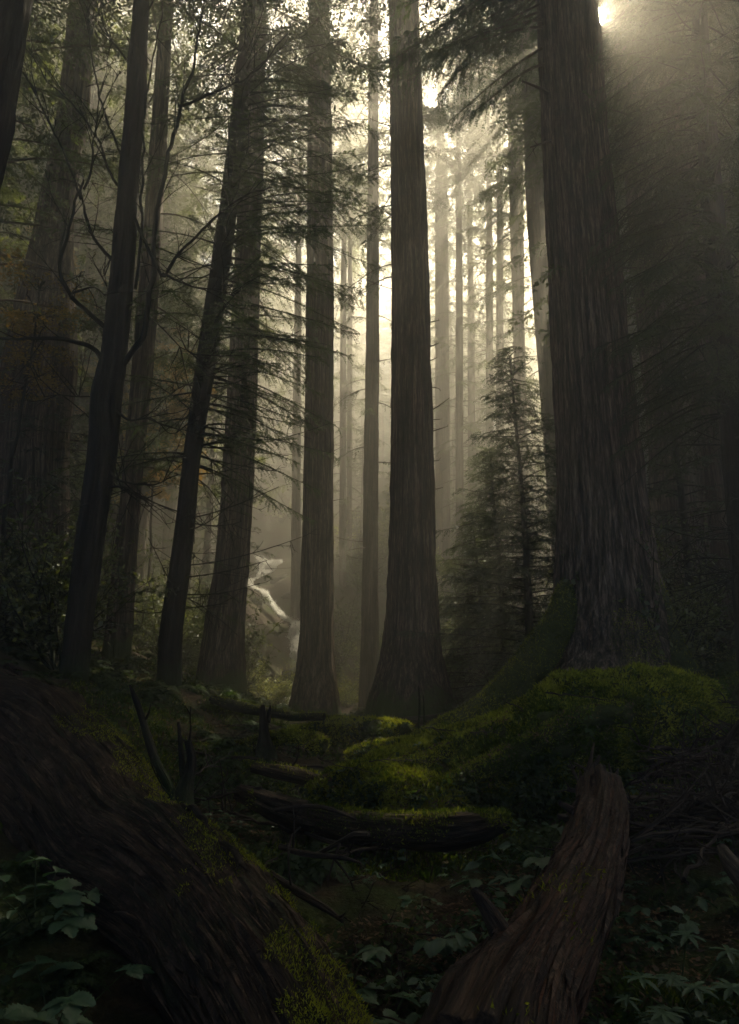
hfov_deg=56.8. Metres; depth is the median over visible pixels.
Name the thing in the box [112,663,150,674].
fern
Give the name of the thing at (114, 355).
tree
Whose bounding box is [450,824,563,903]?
leafy plant
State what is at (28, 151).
conifer tree
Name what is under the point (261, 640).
shrub
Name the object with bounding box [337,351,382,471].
conifer tree
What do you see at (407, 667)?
cedar tree
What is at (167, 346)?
tree
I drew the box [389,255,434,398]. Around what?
conifer tree
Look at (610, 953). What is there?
undergrowth
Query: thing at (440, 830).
mossy log
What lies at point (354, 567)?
shrub
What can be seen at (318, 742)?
mossy log
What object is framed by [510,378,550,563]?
conifer tree
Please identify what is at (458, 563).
spruce tree
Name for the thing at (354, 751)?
mossy log
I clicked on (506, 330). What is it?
conifer tree
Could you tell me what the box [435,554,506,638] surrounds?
tree
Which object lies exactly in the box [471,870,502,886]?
seedling
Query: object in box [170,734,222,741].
fallen branch
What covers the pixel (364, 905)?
fallen branch
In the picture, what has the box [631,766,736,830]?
fallen branch
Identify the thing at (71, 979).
fern
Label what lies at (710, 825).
fallen branch
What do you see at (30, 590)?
shrub
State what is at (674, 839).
fallen branch
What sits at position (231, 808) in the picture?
fallen branch
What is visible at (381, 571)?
shrub
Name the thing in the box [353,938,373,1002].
fallen branch
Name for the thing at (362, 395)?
conifer tree
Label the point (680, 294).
conifer tree
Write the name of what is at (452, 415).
conifer tree
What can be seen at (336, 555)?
shrub
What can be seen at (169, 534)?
conifer tree
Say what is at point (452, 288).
conifer tree
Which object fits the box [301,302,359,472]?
conifer tree
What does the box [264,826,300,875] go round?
fallen branch
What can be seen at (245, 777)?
fallen branch
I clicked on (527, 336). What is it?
conifer tree
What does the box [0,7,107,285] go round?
conifer tree
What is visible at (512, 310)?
conifer tree
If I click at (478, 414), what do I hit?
conifer tree
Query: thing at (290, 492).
shrub
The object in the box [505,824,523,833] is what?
seedling
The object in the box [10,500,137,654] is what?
shrub
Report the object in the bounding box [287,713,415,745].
mossy mound
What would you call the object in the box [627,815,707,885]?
fallen branch
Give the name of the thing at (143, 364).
cedar tree
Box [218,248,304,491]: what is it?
conifer tree
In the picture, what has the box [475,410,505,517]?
conifer tree
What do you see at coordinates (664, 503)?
cedar tree
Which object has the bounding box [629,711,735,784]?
fallen branch
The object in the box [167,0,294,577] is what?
conifer tree
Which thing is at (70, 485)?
spruce tree
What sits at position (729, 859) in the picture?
dead branch
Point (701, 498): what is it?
cedar tree
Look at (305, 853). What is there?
fallen branch
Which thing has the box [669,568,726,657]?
shrub
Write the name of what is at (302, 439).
conifer tree
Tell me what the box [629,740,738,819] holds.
fallen branch
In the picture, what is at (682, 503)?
spruce tree
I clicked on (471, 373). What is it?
cedar tree
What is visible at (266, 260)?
conifer tree
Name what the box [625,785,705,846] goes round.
fallen branch
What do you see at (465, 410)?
conifer tree
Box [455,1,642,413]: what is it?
conifer tree
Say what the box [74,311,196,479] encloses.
tree
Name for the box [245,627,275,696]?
shrub
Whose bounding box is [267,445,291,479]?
shrub
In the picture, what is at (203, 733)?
fern
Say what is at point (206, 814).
seedling
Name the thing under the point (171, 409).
tree
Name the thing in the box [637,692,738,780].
fallen branch
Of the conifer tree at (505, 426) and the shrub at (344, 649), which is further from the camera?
the conifer tree at (505, 426)
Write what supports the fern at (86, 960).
on the ground
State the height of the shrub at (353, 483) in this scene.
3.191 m
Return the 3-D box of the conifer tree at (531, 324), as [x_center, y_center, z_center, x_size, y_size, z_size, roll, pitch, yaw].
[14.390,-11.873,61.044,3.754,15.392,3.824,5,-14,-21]
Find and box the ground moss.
[0,640,738,1023]
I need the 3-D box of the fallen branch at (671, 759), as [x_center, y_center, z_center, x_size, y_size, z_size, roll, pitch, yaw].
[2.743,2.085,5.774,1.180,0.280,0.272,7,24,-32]
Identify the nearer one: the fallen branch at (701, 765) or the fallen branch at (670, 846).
the fallen branch at (670, 846)
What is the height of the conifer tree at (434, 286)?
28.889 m
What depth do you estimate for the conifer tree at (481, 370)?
74.96 m
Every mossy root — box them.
[311,709,514,804]
[402,697,634,810]
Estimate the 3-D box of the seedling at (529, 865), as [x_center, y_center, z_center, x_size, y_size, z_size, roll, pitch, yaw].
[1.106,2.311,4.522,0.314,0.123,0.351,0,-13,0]
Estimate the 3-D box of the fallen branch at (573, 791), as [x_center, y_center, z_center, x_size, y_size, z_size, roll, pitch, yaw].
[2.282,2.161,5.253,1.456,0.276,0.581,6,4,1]
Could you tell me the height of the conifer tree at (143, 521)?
27.301 m
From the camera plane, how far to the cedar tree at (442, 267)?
36.75 m
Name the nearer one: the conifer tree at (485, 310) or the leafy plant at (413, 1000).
the leafy plant at (413, 1000)
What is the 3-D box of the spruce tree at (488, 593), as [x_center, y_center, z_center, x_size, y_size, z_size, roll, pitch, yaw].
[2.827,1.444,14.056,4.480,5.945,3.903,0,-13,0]
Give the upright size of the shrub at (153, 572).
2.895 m
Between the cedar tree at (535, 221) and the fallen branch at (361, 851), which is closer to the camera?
the fallen branch at (361, 851)
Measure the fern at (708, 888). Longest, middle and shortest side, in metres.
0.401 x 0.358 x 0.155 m
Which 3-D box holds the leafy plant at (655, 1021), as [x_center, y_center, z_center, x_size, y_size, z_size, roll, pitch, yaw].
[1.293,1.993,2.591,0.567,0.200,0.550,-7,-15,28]
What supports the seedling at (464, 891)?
on the ground
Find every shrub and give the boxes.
[0,456,74,581]
[0,469,167,669]
[0,516,75,641]
[0,518,165,663]
[0,534,116,651]
[0,538,51,646]
[1,519,73,635]
[1,545,68,643]
[3,555,119,651]
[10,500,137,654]
[70,476,157,629]
[70,547,144,616]
[94,555,188,648]
[95,529,160,616]
[95,593,148,631]
[104,569,164,650]
[132,583,201,656]
[133,568,206,654]
[134,548,189,639]
[136,570,209,644]
[137,571,198,647]
[150,595,203,658]
[155,578,206,622]
[182,579,249,676]
[182,589,282,673]
[182,605,202,664]
[183,610,202,667]
[183,613,264,668]
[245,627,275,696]
[246,649,274,693]
[247,667,291,701]
[253,658,294,705]
[253,672,280,697]
[257,673,285,703]
[258,675,291,701]
[260,478,302,522]
[262,476,302,504]
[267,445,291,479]
[273,660,295,704]
[278,462,302,491]
[333,469,361,495]
[334,505,385,554]
[334,544,361,580]
[334,614,360,678]
[335,546,381,587]
[337,526,387,593]
[337,672,358,703]
[337,673,350,701]
[339,681,358,701]
[347,546,387,591]
[352,512,388,563]
[352,519,359,547]
[379,487,389,529]
[436,540,464,594]
[442,602,507,685]
[443,625,499,689]
[445,597,538,688]
[450,518,467,544]
[507,576,552,624]
[514,555,550,587]
[654,525,732,639]
[656,508,734,658]
[665,544,732,644]
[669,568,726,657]
[680,594,734,672]
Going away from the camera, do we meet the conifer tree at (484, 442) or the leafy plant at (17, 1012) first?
the leafy plant at (17, 1012)
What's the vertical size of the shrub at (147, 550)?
3.127 m
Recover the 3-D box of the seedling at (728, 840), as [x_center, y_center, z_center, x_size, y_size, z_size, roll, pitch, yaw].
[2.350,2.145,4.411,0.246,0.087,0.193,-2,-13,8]
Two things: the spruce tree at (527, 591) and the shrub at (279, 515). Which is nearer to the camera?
the spruce tree at (527, 591)
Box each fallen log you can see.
[0,663,378,1023]
[250,759,320,785]
[390,709,454,726]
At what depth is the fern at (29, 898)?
3.45 m
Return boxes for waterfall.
[248,555,299,661]
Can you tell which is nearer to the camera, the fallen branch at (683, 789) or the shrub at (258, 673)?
the fallen branch at (683, 789)
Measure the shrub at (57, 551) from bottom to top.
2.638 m
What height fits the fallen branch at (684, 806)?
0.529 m
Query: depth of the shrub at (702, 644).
10.30 m
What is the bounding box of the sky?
[60,0,607,438]
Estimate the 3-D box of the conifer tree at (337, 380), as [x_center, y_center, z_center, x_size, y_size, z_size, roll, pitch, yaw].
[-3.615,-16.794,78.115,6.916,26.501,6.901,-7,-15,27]
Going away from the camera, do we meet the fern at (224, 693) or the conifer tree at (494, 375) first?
the fern at (224, 693)
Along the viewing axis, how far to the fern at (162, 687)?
9.96 m
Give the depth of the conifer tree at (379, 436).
74.45 m
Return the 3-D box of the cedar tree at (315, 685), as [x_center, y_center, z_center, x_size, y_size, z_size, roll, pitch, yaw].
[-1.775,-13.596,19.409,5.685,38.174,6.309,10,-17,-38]
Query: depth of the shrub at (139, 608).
18.21 m
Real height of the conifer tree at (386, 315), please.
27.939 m
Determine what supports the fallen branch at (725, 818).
on the ground
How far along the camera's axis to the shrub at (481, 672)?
13.55 m
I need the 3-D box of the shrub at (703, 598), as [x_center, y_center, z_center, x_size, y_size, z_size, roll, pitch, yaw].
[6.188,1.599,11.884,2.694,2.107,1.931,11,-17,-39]
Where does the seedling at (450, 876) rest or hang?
on the ground
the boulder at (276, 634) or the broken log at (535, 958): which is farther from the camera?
the boulder at (276, 634)
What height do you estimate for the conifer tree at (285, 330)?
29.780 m
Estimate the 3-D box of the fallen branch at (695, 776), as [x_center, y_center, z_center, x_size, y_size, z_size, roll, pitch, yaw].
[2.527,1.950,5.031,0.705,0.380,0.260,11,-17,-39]
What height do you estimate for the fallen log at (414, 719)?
0.322 m
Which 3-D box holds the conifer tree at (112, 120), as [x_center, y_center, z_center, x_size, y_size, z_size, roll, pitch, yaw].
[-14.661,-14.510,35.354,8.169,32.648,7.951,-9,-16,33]
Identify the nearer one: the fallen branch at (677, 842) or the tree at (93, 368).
the fallen branch at (677, 842)
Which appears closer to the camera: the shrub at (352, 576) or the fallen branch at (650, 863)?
the fallen branch at (650, 863)
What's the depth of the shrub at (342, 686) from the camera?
23.84 m
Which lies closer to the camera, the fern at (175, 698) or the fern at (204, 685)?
the fern at (175, 698)
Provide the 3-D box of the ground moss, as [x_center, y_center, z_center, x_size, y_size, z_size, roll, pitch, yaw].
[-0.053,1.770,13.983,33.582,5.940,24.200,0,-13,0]
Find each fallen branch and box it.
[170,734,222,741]
[195,746,233,781]
[199,717,280,731]
[201,760,335,843]
[211,756,277,784]
[212,782,246,815]
[258,831,369,887]
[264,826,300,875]
[270,741,325,768]
[270,830,350,929]
[274,804,356,819]
[278,805,365,890]
[325,844,392,863]
[330,841,366,868]
[337,812,416,855]
[353,875,378,942]
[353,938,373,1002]
[356,886,414,942]
[358,735,374,752]
[362,1007,406,1023]
[367,914,454,969]
[536,795,738,905]
[551,809,723,848]
[555,759,738,811]
[557,776,691,819]
[567,782,703,802]
[624,762,737,854]
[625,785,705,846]
[627,738,738,823]
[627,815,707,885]
[627,819,687,871]
[627,819,738,868]
[628,803,738,834]
[628,837,701,878]
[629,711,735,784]
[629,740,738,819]
[629,840,709,849]
[630,757,738,849]
[630,759,738,847]
[630,816,719,829]
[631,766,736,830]
[631,848,652,867]
[636,718,738,794]
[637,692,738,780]
[637,787,738,804]
[644,753,728,779]
[649,776,691,817]
[651,831,738,844]
[654,740,733,775]
[656,797,738,816]
[660,784,738,801]
[664,761,738,852]
[664,767,698,813]
[665,776,729,824]
[666,818,686,856]
[667,756,738,824]
[675,746,738,813]
[677,786,738,828]
[677,821,730,865]
[680,760,722,791]
[681,813,738,880]
[681,824,737,840]
[684,749,737,802]
[684,812,738,823]
[686,739,738,797]
[688,783,723,814]
[690,728,738,783]
[706,753,738,809]
[715,742,738,771]
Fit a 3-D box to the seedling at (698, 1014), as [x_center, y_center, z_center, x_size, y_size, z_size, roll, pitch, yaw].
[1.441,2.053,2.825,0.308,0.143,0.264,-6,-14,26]
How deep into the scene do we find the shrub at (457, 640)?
17.10 m
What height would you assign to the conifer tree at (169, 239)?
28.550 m
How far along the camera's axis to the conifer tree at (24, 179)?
25.70 m
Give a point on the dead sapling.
(419, 711)
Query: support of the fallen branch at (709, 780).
on the ground
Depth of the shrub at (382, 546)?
36.37 m
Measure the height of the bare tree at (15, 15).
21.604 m
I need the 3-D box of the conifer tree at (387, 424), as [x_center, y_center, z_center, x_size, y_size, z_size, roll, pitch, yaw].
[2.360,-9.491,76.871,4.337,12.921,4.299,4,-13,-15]
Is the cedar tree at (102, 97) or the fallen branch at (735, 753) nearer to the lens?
the fallen branch at (735, 753)
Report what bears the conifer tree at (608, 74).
on the ground
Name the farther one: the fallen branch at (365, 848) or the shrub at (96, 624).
the shrub at (96, 624)
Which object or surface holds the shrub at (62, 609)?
on the ground
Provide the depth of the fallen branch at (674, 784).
4.91 m
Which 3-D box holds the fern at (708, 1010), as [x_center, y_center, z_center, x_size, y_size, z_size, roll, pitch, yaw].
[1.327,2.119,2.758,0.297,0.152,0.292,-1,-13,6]
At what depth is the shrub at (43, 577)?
9.86 m
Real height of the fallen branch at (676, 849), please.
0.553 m
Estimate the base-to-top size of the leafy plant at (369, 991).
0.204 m
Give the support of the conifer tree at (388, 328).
on the ground
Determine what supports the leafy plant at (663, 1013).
on the ground
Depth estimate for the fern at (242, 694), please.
12.65 m
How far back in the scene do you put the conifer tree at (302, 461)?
69.99 m
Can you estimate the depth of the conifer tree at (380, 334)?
85.82 m
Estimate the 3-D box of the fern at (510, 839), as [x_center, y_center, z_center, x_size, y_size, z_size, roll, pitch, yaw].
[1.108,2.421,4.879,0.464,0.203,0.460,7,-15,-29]
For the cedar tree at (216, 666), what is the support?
on the ground
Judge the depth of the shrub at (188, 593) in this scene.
21.27 m
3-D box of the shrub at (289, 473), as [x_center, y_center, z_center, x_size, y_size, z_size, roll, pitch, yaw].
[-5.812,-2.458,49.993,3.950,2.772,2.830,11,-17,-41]
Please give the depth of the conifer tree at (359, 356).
57.77 m
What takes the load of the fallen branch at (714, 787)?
on the ground
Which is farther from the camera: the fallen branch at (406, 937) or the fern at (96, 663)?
the fern at (96, 663)
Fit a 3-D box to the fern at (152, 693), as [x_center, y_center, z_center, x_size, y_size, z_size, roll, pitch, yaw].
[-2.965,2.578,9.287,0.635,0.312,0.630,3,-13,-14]
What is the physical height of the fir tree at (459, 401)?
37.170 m
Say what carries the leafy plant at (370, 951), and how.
on the ground
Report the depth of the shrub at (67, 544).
11.29 m
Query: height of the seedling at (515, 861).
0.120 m
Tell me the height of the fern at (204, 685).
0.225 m
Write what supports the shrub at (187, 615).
on the ground
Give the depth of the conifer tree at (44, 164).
27.28 m
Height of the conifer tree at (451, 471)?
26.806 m
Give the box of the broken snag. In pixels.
[151,706,196,804]
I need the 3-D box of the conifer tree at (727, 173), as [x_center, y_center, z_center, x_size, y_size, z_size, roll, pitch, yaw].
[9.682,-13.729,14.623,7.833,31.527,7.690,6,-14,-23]
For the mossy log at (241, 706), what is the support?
on the ground
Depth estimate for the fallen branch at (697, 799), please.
4.69 m
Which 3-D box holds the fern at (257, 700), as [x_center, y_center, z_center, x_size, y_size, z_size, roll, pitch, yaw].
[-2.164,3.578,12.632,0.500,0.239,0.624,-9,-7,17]
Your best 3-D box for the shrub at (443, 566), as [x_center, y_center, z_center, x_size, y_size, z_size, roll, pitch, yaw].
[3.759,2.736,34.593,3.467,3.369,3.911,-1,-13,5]
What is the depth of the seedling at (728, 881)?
3.84 m
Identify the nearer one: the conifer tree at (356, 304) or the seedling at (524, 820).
the seedling at (524, 820)
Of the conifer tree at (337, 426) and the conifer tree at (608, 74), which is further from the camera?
the conifer tree at (337, 426)
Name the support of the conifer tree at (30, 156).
on the ground
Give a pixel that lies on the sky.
(601, 12)
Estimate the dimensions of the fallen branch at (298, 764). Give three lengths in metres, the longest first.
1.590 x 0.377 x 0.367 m
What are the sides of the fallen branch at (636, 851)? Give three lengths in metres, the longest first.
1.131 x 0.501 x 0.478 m
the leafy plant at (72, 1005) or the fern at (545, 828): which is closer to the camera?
the leafy plant at (72, 1005)
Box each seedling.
[203,810,236,824]
[342,868,383,883]
[348,871,380,884]
[358,842,407,867]
[384,962,442,991]
[399,893,443,909]
[438,867,468,880]
[449,910,488,942]
[450,883,493,899]
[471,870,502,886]
[495,861,537,880]
[500,855,535,869]
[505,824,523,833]
[511,818,548,827]
[511,848,548,869]
[616,929,691,954]
[680,976,738,1023]
[710,839,738,847]
[711,877,738,896]
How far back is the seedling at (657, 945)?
3.39 m
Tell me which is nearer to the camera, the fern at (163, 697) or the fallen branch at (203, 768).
the fallen branch at (203, 768)
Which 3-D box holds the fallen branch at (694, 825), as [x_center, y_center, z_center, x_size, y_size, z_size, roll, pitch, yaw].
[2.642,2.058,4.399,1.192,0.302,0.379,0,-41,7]
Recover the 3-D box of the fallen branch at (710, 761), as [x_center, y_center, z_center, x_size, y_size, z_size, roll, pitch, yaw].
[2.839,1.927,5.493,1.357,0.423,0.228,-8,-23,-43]
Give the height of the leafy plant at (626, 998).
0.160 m
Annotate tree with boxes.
[0,0,33,188]
[0,0,147,495]
[0,0,148,442]
[0,0,181,566]
[0,0,213,648]
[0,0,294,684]
[0,1,76,352]
[0,1,110,365]
[0,2,148,473]
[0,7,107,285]
[0,14,64,343]
[0,16,59,239]
[0,165,23,362]
[0,245,93,590]
[0,346,141,637]
[2,226,138,457]
[25,0,197,535]
[32,0,151,492]
[33,0,215,631]
[46,0,394,686]
[61,0,281,659]
[69,441,142,554]
[72,59,181,501]
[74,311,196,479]
[79,253,200,461]
[80,23,232,607]
[102,74,207,463]
[106,0,390,694]
[110,347,218,635]
[128,99,232,606]
[143,292,274,654]
[148,308,273,621]
[149,92,201,512]
[165,37,226,472]
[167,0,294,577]
[169,195,208,376]
[192,166,233,433]
[202,0,431,716]
[217,168,293,445]
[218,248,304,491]
[230,151,305,470]
[251,0,458,730]
[253,0,389,627]
[260,152,335,483]
[260,269,292,461]
[263,0,480,706]
[265,18,390,586]
[271,296,305,468]
[272,276,293,425]
[276,251,305,399]
[280,239,335,468]
[288,51,433,565]
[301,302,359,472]
[333,209,390,484]
[333,244,386,438]
[333,265,360,472]
[333,359,360,463]
[333,371,339,467]
[334,245,381,473]
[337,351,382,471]
[338,298,388,475]
[346,425,384,560]
[355,278,389,444]
[355,345,390,468]
[355,377,390,470]
[359,17,525,595]
[361,0,706,735]
[364,301,388,381]
[378,269,391,465]
[378,355,390,477]
[378,463,389,574]
[379,251,391,437]
[379,290,390,417]
[379,299,390,390]
[379,374,390,473]
[379,408,389,477]
[384,0,513,649]
[384,400,390,471]
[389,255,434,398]
[390,178,455,380]
[396,346,556,707]
[428,9,535,592]
[428,91,528,570]
[429,220,481,499]
[430,211,484,532]
[430,259,467,365]
[430,277,455,468]
[433,193,495,487]
[433,316,481,462]
[434,307,485,473]
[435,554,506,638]
[436,506,541,705]
[437,0,609,573]
[439,446,553,710]
[440,13,547,627]
[445,0,545,630]
[453,214,495,479]
[453,431,485,552]
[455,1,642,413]
[463,257,494,445]
[465,227,510,445]
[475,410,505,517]
[477,206,537,479]
[478,0,738,586]
[480,271,525,460]
[484,181,535,455]
[485,204,536,378]
[485,300,513,452]
[488,129,646,482]
[504,293,537,419]
[507,0,738,652]
[508,227,546,486]
[508,264,536,449]
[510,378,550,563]
[523,0,738,489]
[524,302,540,451]
[527,303,538,434]
[528,396,546,536]
[536,9,731,577]
[578,0,738,670]
[603,5,738,580]
[609,77,648,483]
[622,36,738,423]
[631,311,734,660]
[655,2,738,84]
[695,8,738,205]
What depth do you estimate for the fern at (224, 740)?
7.62 m
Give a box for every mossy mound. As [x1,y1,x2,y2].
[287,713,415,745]
[298,755,476,812]
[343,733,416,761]
[358,661,738,771]
[429,695,652,822]
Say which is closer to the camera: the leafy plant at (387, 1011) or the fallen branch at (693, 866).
the leafy plant at (387, 1011)
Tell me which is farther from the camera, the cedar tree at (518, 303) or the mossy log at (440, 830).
the cedar tree at (518, 303)
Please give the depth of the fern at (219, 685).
13.68 m
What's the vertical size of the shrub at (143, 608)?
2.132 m
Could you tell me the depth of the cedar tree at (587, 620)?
10.90 m
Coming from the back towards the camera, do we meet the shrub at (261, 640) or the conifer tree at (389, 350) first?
the conifer tree at (389, 350)
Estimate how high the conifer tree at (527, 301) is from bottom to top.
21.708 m
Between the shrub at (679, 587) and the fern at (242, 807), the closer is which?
the fern at (242, 807)
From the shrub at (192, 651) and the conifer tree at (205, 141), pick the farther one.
the conifer tree at (205, 141)
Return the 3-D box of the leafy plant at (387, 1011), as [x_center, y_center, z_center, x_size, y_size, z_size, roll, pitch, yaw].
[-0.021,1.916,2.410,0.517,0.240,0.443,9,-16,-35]
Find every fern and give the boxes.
[0,850,49,894]
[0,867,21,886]
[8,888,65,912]
[15,904,91,940]
[15,969,110,1004]
[23,900,96,942]
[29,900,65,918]
[39,973,111,1022]
[40,950,124,995]
[90,659,111,668]
[98,667,130,676]
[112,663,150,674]
[113,661,138,674]
[136,690,180,703]
[137,690,173,710]
[138,679,180,693]
[141,652,155,657]
[141,688,178,704]
[146,681,181,692]
[182,684,209,694]
[183,725,224,740]
[191,683,215,692]
[202,736,244,746]
[213,683,237,691]
[218,689,241,698]
[230,695,255,702]
[233,804,261,823]
[235,720,258,725]
[236,692,249,697]
[239,714,258,722]
[248,814,279,831]
[249,697,264,703]
[266,703,287,709]
[270,841,357,893]
[274,852,328,880]
[349,710,364,715]
[497,832,541,861]
[524,823,561,838]
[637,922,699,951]
[662,875,731,909]
[670,1006,723,1023]
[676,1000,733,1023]
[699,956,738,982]
[700,1018,718,1023]
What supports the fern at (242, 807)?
on the ground
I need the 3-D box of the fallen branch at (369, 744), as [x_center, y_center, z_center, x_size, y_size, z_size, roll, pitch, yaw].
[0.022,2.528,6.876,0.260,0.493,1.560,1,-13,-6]
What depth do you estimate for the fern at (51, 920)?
3.25 m
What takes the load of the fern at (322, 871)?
on the ground
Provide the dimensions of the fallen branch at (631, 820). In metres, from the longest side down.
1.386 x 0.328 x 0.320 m
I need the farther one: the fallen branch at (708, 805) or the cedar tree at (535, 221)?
the cedar tree at (535, 221)
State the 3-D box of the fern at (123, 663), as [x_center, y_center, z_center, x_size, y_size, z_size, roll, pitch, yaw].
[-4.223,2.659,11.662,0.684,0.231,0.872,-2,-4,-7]
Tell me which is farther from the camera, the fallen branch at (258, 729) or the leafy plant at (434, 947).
the fallen branch at (258, 729)
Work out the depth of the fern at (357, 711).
15.49 m
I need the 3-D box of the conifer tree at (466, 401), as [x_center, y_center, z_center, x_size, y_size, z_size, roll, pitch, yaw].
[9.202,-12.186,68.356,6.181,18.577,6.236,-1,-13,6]
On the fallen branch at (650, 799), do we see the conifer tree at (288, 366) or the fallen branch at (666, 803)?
the fallen branch at (666, 803)
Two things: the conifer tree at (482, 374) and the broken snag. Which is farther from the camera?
the conifer tree at (482, 374)
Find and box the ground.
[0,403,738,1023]
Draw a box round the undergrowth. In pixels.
[0,645,738,1023]
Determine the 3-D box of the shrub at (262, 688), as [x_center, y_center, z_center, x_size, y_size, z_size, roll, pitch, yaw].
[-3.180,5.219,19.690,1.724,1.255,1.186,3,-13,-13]
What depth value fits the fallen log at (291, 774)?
6.09 m
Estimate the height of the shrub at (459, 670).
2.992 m
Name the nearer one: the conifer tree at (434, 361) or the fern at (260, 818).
the fern at (260, 818)
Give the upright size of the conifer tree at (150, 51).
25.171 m
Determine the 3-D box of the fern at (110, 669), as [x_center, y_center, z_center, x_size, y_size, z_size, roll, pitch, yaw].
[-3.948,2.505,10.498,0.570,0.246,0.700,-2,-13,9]
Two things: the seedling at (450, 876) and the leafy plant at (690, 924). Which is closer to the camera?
the leafy plant at (690, 924)
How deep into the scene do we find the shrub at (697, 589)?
11.68 m
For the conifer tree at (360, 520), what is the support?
on the ground
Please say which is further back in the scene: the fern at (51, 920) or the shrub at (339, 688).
the shrub at (339, 688)
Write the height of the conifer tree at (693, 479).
36.647 m
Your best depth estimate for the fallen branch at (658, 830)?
4.51 m
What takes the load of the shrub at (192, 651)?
on the ground
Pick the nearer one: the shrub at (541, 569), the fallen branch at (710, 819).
the fallen branch at (710, 819)
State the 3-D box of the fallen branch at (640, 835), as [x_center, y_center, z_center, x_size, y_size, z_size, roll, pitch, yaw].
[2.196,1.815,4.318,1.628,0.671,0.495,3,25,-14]
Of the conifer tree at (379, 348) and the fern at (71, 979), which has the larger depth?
the conifer tree at (379, 348)
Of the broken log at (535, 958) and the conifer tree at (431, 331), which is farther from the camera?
the conifer tree at (431, 331)
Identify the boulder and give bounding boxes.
[250,554,256,562]
[250,595,263,604]
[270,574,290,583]
[270,629,279,637]
[281,667,295,686]
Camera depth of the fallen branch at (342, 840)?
4.33 m
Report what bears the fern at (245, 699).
on the ground
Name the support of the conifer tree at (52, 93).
on the ground
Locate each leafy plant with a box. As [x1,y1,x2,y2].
[0,856,101,934]
[0,877,97,947]
[0,955,154,1023]
[0,998,92,1023]
[0,1003,37,1023]
[330,922,468,995]
[347,954,383,1000]
[359,993,398,1023]
[370,1018,389,1023]
[376,974,432,1023]
[380,991,420,1023]
[397,895,508,958]
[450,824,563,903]
[499,841,542,872]
[585,972,689,1023]
[599,929,738,1013]
[612,994,727,1023]
[615,896,717,938]
[632,976,696,1023]
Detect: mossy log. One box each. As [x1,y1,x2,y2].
[209,694,326,720]
[230,728,330,752]
[233,784,519,852]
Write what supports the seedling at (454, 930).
on the ground
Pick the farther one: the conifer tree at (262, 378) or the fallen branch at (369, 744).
the conifer tree at (262, 378)
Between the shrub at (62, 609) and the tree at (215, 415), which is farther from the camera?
the tree at (215, 415)
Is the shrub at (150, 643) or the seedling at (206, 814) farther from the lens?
the shrub at (150, 643)
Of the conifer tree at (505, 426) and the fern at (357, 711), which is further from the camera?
the conifer tree at (505, 426)
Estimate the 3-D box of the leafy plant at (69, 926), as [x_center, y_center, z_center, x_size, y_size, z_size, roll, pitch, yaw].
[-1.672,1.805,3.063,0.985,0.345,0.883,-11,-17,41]
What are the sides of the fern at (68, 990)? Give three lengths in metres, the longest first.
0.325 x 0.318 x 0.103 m
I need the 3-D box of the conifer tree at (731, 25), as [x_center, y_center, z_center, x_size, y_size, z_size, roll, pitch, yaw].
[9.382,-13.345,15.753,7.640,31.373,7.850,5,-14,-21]
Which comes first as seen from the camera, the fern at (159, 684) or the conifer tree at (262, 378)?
the fern at (159, 684)
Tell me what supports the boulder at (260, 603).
on the ground
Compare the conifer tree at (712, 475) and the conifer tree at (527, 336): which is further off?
the conifer tree at (527, 336)
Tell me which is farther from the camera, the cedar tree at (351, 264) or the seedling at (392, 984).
the cedar tree at (351, 264)
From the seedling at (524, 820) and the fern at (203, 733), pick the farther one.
the fern at (203, 733)
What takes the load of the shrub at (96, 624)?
on the ground
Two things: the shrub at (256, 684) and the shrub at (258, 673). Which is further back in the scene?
the shrub at (256, 684)
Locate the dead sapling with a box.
[417,686,420,728]
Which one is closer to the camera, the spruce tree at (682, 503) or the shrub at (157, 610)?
the spruce tree at (682, 503)
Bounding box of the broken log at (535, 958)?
[418,742,630,1023]
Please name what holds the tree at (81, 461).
on the ground
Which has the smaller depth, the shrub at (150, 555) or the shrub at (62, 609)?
the shrub at (62, 609)
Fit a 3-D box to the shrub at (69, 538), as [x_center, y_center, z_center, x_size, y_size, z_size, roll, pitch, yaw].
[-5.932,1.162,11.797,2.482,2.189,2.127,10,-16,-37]
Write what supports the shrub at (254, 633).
on the ground
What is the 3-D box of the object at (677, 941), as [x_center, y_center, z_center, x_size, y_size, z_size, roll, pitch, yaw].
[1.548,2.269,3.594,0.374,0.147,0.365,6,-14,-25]
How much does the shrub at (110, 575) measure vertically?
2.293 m
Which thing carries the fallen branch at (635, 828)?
on the fallen branch at (636, 851)
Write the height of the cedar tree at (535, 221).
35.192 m
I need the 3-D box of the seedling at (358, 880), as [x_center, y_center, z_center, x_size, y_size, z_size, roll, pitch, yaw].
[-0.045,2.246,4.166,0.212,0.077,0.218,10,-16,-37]
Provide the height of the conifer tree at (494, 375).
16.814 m
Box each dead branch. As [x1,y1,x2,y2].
[129,685,174,792]
[717,843,738,889]
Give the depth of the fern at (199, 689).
10.69 m
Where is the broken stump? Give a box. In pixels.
[255,704,277,763]
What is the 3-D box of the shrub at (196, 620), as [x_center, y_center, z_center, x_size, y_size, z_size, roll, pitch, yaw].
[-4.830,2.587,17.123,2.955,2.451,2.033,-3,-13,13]
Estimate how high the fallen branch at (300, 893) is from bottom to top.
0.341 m
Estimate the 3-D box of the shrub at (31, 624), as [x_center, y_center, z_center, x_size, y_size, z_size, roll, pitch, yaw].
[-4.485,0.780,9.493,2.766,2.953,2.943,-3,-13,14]
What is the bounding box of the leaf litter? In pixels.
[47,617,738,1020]

